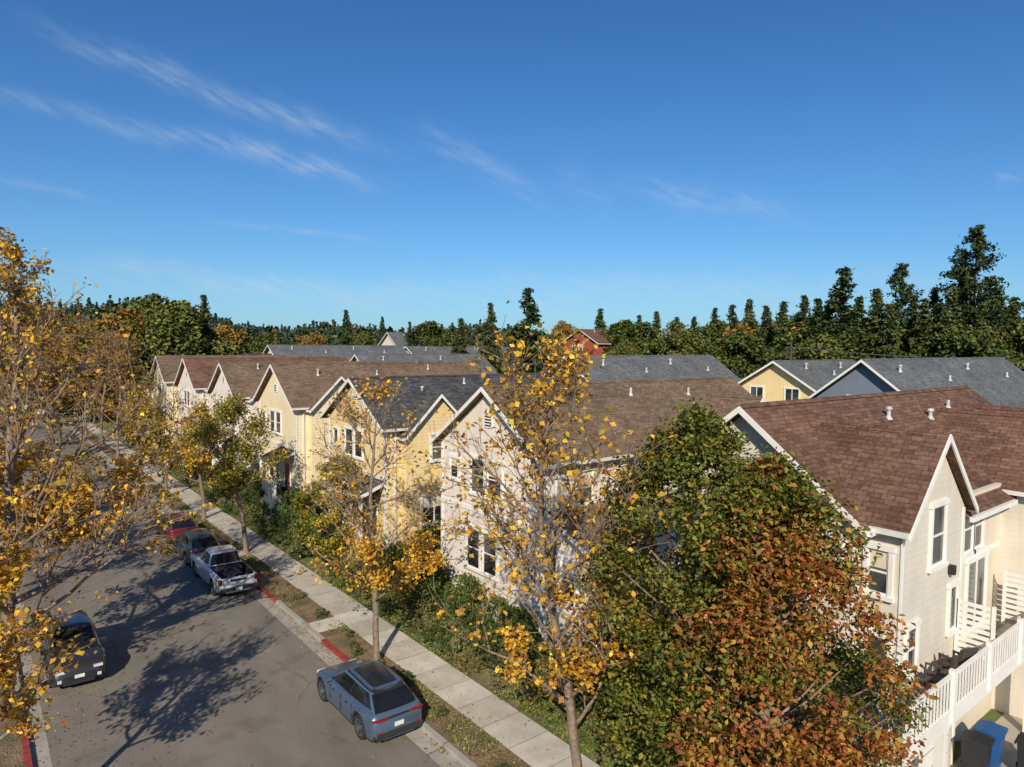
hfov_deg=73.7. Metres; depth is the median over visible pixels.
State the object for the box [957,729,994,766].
garbage bin
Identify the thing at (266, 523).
shrub
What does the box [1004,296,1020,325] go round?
pine tree
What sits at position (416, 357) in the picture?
roof
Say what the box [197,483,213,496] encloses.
shrub
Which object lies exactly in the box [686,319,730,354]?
oak tree
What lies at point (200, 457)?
street tree
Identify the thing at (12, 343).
street tree
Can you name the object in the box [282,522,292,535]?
shrub
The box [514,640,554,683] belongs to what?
shrub
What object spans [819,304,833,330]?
pine tree
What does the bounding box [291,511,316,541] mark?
shrub
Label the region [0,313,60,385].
oak tree
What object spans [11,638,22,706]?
kerb
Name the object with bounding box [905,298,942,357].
pine tree
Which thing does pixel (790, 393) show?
window panes
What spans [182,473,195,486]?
shrub
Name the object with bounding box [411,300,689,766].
street tree
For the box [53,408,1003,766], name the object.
ground
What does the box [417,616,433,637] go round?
shrub
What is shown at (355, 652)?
shrub
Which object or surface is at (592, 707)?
shrub
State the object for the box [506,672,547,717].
shrub
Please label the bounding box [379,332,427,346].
roof
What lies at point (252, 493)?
shrub
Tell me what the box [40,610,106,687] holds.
parked suv
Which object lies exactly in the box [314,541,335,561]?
shrub
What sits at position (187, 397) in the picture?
window panes
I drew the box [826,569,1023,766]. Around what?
raised deck
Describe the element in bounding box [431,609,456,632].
shrub
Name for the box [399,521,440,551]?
shrub
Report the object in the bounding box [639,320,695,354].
oak tree
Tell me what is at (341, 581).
shrub
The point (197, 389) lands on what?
trim
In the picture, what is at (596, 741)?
shrub
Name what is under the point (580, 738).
shrub
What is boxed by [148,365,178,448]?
walls
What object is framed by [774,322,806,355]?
autumn tree
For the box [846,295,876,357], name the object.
pine tree
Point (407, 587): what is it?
shrub
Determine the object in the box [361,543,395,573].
shrub
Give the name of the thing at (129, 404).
street tree
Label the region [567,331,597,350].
trim
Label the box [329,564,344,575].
shrub
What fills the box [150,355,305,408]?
roof
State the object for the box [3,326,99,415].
autumn tree
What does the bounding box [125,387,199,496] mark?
street tree
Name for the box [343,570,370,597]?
shrub
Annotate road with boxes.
[1,415,440,766]
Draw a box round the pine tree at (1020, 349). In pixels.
[1009,318,1023,364]
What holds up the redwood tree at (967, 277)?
on the ground at (483, 678)
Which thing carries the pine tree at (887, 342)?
on the ground at (483, 678)
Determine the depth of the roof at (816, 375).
63.11 m
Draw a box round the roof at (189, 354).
[139,353,271,374]
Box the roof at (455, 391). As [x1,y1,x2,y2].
[321,372,585,494]
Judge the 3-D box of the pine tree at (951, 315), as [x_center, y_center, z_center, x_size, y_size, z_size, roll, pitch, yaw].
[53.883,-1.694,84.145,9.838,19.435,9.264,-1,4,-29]
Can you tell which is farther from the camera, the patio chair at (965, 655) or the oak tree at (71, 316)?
the oak tree at (71, 316)
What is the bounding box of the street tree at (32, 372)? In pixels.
[1,340,50,411]
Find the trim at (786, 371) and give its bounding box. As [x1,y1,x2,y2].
[738,361,815,399]
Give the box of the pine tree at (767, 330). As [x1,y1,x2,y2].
[743,305,775,374]
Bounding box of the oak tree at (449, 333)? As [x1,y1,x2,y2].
[432,329,468,345]
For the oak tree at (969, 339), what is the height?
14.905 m
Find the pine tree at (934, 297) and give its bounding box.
[927,286,944,327]
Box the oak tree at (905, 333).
[894,321,941,355]
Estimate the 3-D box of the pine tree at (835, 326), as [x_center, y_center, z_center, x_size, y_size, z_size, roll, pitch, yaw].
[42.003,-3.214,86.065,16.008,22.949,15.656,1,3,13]
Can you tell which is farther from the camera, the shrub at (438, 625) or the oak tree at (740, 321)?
the oak tree at (740, 321)
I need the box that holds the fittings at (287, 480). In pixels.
[274,365,428,492]
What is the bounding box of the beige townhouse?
[655,386,1023,766]
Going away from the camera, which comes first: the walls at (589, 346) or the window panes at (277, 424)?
the window panes at (277, 424)
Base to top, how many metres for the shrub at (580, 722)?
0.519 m
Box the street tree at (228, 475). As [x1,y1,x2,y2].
[186,390,292,552]
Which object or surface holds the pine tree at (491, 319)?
on the ground at (483, 678)
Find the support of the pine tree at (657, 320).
on the ground at (483, 678)
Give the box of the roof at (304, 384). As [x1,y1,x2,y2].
[253,361,482,459]
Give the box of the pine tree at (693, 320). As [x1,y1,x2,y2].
[690,316,698,331]
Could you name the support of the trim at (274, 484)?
attached to the walls at (270, 398)
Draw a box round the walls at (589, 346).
[564,331,612,354]
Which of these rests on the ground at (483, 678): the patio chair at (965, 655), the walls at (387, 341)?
the walls at (387, 341)
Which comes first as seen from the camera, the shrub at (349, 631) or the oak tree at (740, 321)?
the shrub at (349, 631)
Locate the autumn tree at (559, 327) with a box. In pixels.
[544,320,574,368]
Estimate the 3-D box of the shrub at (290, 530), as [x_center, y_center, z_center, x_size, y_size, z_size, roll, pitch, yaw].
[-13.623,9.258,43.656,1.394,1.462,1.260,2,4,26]
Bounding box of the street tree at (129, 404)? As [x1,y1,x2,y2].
[92,380,168,475]
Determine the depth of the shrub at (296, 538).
42.48 m
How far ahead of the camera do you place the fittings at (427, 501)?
37.93 m
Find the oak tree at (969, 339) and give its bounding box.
[905,323,1023,368]
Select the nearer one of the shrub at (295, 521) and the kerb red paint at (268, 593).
the kerb red paint at (268, 593)
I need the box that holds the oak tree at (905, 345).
[892,325,921,357]
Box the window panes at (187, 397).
[184,391,188,432]
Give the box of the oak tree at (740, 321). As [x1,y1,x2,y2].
[715,318,760,347]
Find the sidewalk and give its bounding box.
[66,410,600,766]
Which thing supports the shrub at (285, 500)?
on the ground at (483, 678)
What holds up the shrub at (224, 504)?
on the ground at (483, 678)
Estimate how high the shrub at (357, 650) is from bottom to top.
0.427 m
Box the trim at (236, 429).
[206,363,253,472]
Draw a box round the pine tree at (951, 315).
[928,290,967,357]
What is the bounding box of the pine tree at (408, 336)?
[405,322,415,345]
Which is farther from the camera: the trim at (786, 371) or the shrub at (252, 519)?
the trim at (786, 371)
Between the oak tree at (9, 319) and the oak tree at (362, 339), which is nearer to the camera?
the oak tree at (9, 319)
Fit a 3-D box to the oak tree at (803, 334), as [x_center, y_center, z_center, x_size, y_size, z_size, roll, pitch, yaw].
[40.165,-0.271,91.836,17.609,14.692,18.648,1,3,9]
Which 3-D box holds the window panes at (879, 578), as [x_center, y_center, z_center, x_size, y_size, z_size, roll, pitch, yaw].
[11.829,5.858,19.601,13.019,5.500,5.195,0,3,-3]
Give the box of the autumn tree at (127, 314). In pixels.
[48,307,175,423]
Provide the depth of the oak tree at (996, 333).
81.41 m
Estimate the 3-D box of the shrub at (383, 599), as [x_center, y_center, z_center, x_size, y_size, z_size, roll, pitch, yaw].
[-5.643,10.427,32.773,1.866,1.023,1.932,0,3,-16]
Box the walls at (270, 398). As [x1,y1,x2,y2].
[259,373,343,525]
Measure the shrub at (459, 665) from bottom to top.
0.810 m
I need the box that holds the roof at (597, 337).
[566,329,616,343]
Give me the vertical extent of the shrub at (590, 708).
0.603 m
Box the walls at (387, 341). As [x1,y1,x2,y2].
[381,336,394,344]
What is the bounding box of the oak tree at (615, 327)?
[588,319,648,354]
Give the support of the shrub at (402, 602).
on the ground at (483, 678)
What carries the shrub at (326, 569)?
on the ground at (483, 678)
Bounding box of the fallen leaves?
[0,497,562,766]
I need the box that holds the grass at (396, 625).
[142,480,650,766]
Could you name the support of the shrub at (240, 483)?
on the ground at (483, 678)
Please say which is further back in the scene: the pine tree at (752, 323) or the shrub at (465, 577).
the pine tree at (752, 323)
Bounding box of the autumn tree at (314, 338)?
[295,332,327,344]
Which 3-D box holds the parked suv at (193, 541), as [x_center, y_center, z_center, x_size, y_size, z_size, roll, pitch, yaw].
[-19.200,9.671,41.480,2.180,1.672,4.650,-2,4,-38]
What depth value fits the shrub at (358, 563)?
35.51 m
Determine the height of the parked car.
1.612 m
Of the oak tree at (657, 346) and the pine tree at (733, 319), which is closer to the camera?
the pine tree at (733, 319)
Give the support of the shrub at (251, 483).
on the ground at (483, 678)
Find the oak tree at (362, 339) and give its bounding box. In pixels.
[349,331,376,344]
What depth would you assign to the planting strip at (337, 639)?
28.69 m
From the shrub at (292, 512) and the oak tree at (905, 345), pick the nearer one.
the shrub at (292, 512)
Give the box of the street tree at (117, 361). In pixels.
[73,327,171,457]
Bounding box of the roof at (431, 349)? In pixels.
[405,346,531,367]
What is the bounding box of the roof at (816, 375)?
[737,359,856,390]
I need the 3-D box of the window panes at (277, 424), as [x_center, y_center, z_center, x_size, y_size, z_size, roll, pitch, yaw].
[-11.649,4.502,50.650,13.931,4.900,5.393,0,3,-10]
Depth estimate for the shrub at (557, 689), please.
23.71 m
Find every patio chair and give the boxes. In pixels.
[923,655,957,692]
[937,647,978,675]
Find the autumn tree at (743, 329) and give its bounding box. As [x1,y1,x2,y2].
[702,322,763,373]
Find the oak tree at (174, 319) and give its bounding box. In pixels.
[107,299,245,416]
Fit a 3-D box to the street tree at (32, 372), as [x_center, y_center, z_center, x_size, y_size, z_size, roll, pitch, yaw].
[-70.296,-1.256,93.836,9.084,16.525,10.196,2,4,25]
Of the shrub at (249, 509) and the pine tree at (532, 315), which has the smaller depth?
the shrub at (249, 509)
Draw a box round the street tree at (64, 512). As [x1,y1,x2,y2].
[0,227,215,706]
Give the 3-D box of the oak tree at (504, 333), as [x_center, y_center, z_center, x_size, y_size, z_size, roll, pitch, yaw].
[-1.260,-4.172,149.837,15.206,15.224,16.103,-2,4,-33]
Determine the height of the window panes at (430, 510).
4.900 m
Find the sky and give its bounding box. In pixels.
[0,0,1023,336]
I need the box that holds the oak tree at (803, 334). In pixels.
[738,327,819,377]
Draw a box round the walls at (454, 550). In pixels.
[442,396,655,654]
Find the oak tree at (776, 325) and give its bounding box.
[744,323,781,357]
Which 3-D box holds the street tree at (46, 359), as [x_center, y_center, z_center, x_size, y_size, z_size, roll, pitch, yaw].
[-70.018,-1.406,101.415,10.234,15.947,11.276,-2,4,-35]
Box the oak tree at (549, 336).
[537,333,563,370]
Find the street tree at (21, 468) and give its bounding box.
[0,364,109,539]
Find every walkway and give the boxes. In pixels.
[175,509,194,512]
[238,550,251,556]
[308,617,343,632]
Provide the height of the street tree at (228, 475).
9.970 m
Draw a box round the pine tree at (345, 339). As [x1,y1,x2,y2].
[338,309,354,344]
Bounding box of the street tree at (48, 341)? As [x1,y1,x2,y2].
[2,304,68,419]
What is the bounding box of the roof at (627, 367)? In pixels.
[562,355,740,381]
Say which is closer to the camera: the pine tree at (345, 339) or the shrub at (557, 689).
the shrub at (557, 689)
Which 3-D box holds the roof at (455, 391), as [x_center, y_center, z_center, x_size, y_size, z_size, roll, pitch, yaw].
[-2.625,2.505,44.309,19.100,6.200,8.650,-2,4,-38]
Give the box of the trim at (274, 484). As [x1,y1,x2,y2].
[252,365,481,498]
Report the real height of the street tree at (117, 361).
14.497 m
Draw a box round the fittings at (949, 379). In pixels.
[898,363,1008,380]
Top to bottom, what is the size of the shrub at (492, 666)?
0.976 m
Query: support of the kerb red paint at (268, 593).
on the kerb at (463, 759)
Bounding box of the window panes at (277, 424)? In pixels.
[263,411,279,478]
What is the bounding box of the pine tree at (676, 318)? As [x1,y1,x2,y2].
[668,317,681,353]
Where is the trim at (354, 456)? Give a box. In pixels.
[319,378,456,547]
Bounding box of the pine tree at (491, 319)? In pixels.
[476,302,502,373]
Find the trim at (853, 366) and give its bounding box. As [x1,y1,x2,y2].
[806,360,899,398]
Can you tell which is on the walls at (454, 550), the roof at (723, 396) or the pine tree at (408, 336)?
the roof at (723, 396)
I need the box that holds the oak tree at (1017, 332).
[997,318,1023,366]
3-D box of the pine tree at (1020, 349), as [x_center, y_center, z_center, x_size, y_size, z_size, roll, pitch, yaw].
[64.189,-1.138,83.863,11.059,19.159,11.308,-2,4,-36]
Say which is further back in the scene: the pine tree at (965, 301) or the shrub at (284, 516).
the pine tree at (965, 301)
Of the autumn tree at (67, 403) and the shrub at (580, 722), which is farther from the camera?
the autumn tree at (67, 403)
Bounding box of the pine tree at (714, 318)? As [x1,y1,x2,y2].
[708,307,720,349]
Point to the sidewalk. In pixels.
(510, 718)
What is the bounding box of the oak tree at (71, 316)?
[13,313,117,413]
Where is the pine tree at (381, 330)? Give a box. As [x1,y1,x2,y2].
[377,316,386,344]
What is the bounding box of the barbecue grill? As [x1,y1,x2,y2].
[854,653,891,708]
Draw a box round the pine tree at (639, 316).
[636,314,641,343]
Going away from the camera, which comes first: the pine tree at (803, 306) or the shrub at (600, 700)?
the shrub at (600, 700)
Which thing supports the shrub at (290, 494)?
on the ground at (483, 678)
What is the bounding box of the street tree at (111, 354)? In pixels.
[70,323,152,445]
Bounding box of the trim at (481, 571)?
[429,387,764,643]
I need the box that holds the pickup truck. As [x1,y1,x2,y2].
[190,545,257,595]
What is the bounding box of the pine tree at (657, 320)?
[648,311,662,341]
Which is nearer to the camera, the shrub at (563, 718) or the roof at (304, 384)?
the shrub at (563, 718)
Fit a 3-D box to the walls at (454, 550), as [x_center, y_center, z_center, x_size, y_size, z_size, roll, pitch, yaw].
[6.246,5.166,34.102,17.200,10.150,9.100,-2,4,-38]
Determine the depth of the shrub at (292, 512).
43.67 m
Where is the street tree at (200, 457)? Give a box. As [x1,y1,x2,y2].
[141,392,230,519]
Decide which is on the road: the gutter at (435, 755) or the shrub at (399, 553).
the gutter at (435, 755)
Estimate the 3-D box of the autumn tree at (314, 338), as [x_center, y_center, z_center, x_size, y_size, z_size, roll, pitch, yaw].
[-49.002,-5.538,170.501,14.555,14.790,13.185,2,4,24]
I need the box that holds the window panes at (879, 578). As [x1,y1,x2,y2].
[676,506,984,669]
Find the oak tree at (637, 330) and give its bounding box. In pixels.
[602,321,674,354]
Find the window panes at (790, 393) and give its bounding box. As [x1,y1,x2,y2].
[751,387,798,399]
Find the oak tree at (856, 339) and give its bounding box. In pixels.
[807,331,906,361]
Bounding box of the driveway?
[950,713,1022,766]
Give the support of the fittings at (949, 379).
on the roof at (986, 378)
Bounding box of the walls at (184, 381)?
[178,367,211,468]
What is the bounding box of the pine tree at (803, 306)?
[792,294,810,329]
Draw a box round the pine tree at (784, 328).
[765,301,794,358]
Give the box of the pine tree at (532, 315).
[496,287,551,373]
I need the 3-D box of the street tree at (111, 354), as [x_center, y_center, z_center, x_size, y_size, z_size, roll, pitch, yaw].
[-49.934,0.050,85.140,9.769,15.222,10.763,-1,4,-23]
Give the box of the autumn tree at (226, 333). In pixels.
[212,323,264,353]
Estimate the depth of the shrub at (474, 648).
26.75 m
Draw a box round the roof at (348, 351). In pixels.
[264,345,407,359]
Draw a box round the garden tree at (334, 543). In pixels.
[290,455,381,565]
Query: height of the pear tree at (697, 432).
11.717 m
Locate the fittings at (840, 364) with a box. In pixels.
[804,362,841,374]
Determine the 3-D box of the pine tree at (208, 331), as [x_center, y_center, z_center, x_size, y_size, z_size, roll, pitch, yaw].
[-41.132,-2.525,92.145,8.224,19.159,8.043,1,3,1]
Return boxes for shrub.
[178,469,195,483]
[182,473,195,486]
[188,471,205,487]
[192,472,205,486]
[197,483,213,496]
[204,486,219,501]
[216,495,232,507]
[219,503,235,512]
[225,506,236,513]
[230,492,244,506]
[231,506,238,516]
[232,473,247,500]
[233,501,249,510]
[237,505,259,526]
[239,473,259,501]
[239,474,267,504]
[243,486,258,507]
[244,482,262,504]
[245,513,264,530]
[254,482,273,510]
[256,487,281,511]
[256,518,280,538]
[259,508,270,529]
[263,481,286,501]
[266,523,280,535]
[269,491,292,523]
[269,504,290,526]
[271,529,293,546]
[277,488,303,522]
[277,496,316,537]
[277,509,289,525]
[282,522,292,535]
[283,508,297,533]
[287,516,298,538]
[290,489,318,525]
[290,509,314,532]
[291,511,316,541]
[291,588,304,599]
[292,531,308,542]
[292,536,318,557]
[293,539,307,559]
[300,494,328,517]
[301,517,319,536]
[309,520,328,535]
[309,527,326,548]
[309,530,328,554]
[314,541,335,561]
[315,607,328,618]
[318,549,339,580]
[320,526,337,542]
[323,565,345,587]
[327,517,349,539]
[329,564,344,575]
[335,570,358,587]
[339,551,357,573]
[341,552,356,579]
[342,559,367,584]
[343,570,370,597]
[345,629,354,637]
[348,640,357,648]
[352,646,364,655]
[352,648,362,656]
[355,568,371,591]
[356,580,387,597]
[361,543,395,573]
[368,568,390,593]
[370,539,396,564]
[378,590,405,611]
[378,602,398,616]
[379,540,421,582]
[392,555,415,585]
[395,584,425,614]
[396,668,413,684]
[397,605,434,632]
[398,575,422,596]
[398,623,418,633]
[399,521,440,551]
[401,533,440,568]
[408,571,447,608]
[408,588,445,615]
[410,519,440,548]
[410,556,427,591]
[411,552,451,604]
[412,561,458,613]
[415,567,443,601]
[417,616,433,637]
[418,622,443,643]
[421,622,454,643]
[428,607,464,639]
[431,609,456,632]
[436,707,449,716]
[438,637,451,654]
[440,589,466,613]
[440,602,477,628]
[442,585,481,624]
[444,571,489,617]
[444,628,484,668]
[448,596,473,627]
[454,582,489,626]
[454,647,481,670]
[454,647,488,672]
[460,611,487,632]
[464,617,494,654]
[469,657,485,672]
[472,626,504,665]
[476,594,509,631]
[482,603,541,662]
[486,650,514,676]
[486,676,522,700]
[487,652,504,669]
[488,607,534,641]
[496,762,509,766]
[499,605,548,651]
[500,623,529,654]
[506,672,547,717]
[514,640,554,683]
[517,656,563,713]
[525,674,564,700]
[525,705,549,716]
[529,633,564,685]
[533,630,577,674]
[540,695,575,727]
[551,660,579,696]
[559,643,624,720]
[574,648,631,705]
[576,714,590,733]
[577,696,600,716]
[577,724,593,743]
[579,718,612,748]
[583,736,601,755]
[584,703,628,746]
[605,709,632,732]
[607,703,645,743]
[610,663,667,723]
[616,578,653,616]
[616,603,648,650]
[630,672,666,744]
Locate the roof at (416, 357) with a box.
[351,354,498,373]
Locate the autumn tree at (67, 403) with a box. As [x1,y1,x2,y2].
[42,318,123,411]
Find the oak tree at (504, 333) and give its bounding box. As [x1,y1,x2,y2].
[487,330,523,346]
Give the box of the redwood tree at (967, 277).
[927,224,1023,361]
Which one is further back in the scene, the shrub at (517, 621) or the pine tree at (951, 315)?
the pine tree at (951, 315)
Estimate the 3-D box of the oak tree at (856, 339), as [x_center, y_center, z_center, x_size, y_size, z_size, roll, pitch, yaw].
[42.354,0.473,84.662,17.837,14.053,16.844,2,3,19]
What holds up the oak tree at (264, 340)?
on the ground at (483, 678)
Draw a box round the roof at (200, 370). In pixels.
[174,357,349,423]
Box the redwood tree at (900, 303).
[870,263,924,327]
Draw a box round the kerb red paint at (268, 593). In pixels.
[256,583,278,602]
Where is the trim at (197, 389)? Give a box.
[173,358,206,447]
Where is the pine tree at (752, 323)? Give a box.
[742,299,758,352]
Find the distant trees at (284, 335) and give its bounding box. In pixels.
[0,293,1023,353]
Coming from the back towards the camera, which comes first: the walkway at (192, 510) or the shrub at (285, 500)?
the walkway at (192, 510)
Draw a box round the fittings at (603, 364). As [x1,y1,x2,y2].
[602,359,709,372]
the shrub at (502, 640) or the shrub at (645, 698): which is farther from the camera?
the shrub at (502, 640)
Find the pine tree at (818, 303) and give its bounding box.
[797,297,824,349]
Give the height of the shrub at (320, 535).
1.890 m
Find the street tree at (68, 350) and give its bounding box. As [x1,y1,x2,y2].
[49,319,122,435]
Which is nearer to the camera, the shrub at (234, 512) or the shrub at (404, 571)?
the shrub at (404, 571)
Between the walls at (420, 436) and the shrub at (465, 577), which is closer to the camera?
the shrub at (465, 577)
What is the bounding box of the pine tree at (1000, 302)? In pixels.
[986,290,1021,364]
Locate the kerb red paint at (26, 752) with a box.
[20,712,32,766]
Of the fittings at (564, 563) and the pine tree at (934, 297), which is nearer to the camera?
the fittings at (564, 563)
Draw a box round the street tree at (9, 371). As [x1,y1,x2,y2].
[0,342,36,411]
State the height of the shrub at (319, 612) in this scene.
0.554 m
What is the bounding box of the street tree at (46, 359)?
[11,324,78,428]
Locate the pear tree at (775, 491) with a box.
[626,445,938,766]
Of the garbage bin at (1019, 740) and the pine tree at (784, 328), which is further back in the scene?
the pine tree at (784, 328)
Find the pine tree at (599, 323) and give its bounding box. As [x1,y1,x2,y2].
[593,308,607,329]
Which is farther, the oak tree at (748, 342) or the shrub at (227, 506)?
the oak tree at (748, 342)
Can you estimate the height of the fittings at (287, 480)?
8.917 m
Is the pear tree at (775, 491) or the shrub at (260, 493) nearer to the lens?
the pear tree at (775, 491)
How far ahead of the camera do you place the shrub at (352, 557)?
36.36 m
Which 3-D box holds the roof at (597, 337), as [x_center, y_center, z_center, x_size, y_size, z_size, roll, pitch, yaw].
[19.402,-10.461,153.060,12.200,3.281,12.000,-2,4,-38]
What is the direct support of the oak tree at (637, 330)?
on the ground at (483, 678)
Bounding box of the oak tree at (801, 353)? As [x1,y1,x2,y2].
[778,333,858,360]
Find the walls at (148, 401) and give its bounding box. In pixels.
[129,377,152,439]
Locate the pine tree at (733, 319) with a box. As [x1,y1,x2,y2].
[716,304,742,368]
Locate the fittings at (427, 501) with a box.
[344,378,465,534]
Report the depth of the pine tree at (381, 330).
174.31 m
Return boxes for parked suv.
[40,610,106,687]
[173,528,219,564]
[317,658,422,742]
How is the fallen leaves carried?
on the road
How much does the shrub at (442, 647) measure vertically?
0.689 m
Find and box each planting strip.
[0,591,24,766]
[55,411,531,766]
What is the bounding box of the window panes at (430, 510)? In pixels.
[334,429,440,522]
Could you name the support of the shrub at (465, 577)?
on the ground at (483, 678)
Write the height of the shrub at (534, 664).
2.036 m
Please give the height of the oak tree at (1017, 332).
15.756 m
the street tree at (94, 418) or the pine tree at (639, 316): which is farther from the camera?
the pine tree at (639, 316)
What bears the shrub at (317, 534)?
on the ground at (483, 678)
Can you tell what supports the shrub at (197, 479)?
on the ground at (483, 678)
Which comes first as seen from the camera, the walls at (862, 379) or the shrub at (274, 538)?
the shrub at (274, 538)
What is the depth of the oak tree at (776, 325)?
124.48 m
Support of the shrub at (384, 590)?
on the ground at (483, 678)
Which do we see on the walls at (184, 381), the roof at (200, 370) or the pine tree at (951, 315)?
the roof at (200, 370)
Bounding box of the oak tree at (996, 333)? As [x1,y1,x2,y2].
[941,324,1023,371]
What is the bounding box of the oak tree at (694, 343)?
[658,330,735,369]
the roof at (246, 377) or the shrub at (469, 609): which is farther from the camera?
the roof at (246, 377)
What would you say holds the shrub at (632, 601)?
on the ground at (483, 678)
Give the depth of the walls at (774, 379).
62.14 m
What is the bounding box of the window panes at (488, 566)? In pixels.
[451,459,654,597]
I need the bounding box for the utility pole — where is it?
[785,342,944,359]
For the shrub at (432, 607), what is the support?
on the ground at (483, 678)
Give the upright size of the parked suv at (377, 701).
1.662 m
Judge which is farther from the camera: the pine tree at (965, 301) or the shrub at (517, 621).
the pine tree at (965, 301)
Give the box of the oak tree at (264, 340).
[244,332,283,353]
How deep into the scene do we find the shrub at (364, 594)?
33.96 m
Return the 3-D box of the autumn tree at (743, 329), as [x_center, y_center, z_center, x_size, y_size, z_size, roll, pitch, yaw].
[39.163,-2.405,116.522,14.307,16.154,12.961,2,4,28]
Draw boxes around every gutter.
[0,497,51,766]
[56,415,463,766]
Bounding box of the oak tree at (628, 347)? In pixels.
[607,339,640,354]
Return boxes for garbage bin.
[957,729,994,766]
[1014,732,1023,766]
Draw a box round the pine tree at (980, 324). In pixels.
[968,304,999,356]
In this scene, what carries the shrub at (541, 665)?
on the ground at (483, 678)
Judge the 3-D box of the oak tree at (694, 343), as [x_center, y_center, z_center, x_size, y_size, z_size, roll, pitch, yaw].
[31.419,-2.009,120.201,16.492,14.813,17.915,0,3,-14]
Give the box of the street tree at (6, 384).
[0,343,20,400]
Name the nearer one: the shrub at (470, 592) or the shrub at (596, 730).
the shrub at (596, 730)
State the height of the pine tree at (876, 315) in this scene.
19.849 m
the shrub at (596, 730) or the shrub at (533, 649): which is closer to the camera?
the shrub at (596, 730)
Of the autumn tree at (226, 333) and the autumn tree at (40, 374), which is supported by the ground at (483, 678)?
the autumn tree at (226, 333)
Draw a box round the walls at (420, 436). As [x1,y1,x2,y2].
[329,387,453,561]
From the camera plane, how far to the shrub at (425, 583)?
31.69 m
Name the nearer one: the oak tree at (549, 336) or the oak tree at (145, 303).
the oak tree at (145, 303)
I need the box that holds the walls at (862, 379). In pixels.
[815,364,895,397]
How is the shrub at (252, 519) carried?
on the ground at (483, 678)
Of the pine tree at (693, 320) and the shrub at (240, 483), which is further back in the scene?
the pine tree at (693, 320)
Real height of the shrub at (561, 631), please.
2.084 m
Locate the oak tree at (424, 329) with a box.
[403,320,457,345]
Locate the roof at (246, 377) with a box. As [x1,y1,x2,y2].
[207,361,401,436]
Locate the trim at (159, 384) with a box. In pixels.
[149,355,305,433]
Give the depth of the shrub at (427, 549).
33.74 m
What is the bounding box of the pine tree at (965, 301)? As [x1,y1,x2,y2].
[934,273,975,350]
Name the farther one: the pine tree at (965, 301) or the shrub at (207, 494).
the pine tree at (965, 301)
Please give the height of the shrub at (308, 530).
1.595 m
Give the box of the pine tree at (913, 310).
[896,294,919,349]
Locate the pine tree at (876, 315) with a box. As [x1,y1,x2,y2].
[857,288,897,358]
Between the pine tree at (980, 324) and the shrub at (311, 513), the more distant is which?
the pine tree at (980, 324)
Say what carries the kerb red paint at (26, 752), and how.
on the kerb at (18, 683)
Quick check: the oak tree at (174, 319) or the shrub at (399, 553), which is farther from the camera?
the oak tree at (174, 319)
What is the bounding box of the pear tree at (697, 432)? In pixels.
[573,396,826,766]
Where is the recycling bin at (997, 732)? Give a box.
[972,720,1007,766]
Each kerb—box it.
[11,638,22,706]
[55,412,477,766]
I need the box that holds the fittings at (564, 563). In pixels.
[451,387,689,579]
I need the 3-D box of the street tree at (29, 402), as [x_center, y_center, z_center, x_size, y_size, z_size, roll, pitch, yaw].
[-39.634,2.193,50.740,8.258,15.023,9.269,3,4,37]
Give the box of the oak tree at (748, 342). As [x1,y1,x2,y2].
[701,331,772,379]
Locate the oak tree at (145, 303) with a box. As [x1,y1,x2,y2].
[68,292,221,408]
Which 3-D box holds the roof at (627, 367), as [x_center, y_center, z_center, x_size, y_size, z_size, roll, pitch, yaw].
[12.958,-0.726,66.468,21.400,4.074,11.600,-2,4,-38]
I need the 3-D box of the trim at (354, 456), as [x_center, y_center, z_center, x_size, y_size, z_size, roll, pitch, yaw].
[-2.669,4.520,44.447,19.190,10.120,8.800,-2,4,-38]
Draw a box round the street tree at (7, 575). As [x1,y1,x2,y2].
[0,471,97,741]
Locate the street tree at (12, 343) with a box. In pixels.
[0,307,50,483]
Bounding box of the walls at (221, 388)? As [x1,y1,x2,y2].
[210,372,259,488]
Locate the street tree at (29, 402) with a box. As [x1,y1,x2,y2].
[0,357,54,455]
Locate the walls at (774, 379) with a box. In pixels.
[741,364,813,401]
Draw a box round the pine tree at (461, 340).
[449,318,471,353]
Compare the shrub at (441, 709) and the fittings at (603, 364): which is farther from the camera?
the fittings at (603, 364)
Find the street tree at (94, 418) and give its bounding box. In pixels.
[47,315,102,422]
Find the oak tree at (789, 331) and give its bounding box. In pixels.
[769,321,798,349]
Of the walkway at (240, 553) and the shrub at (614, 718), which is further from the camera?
the walkway at (240, 553)
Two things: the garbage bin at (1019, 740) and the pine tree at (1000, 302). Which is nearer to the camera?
the garbage bin at (1019, 740)
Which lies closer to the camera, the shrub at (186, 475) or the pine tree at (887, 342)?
the shrub at (186, 475)
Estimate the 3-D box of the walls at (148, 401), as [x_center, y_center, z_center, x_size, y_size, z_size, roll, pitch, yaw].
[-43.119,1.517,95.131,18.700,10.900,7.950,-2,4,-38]
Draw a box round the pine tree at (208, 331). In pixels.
[188,294,219,354]
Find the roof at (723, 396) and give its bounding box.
[432,376,762,550]
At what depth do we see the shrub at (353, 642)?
28.85 m
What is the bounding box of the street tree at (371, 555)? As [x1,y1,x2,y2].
[285,371,474,660]
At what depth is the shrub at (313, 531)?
41.26 m
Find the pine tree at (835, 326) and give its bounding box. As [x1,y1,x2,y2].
[810,266,877,360]
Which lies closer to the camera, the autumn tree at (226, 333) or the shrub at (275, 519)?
the shrub at (275, 519)
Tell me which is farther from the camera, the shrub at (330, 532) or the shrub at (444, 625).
the shrub at (330, 532)
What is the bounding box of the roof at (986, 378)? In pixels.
[807,357,1023,406]
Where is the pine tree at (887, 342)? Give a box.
[869,303,907,357]

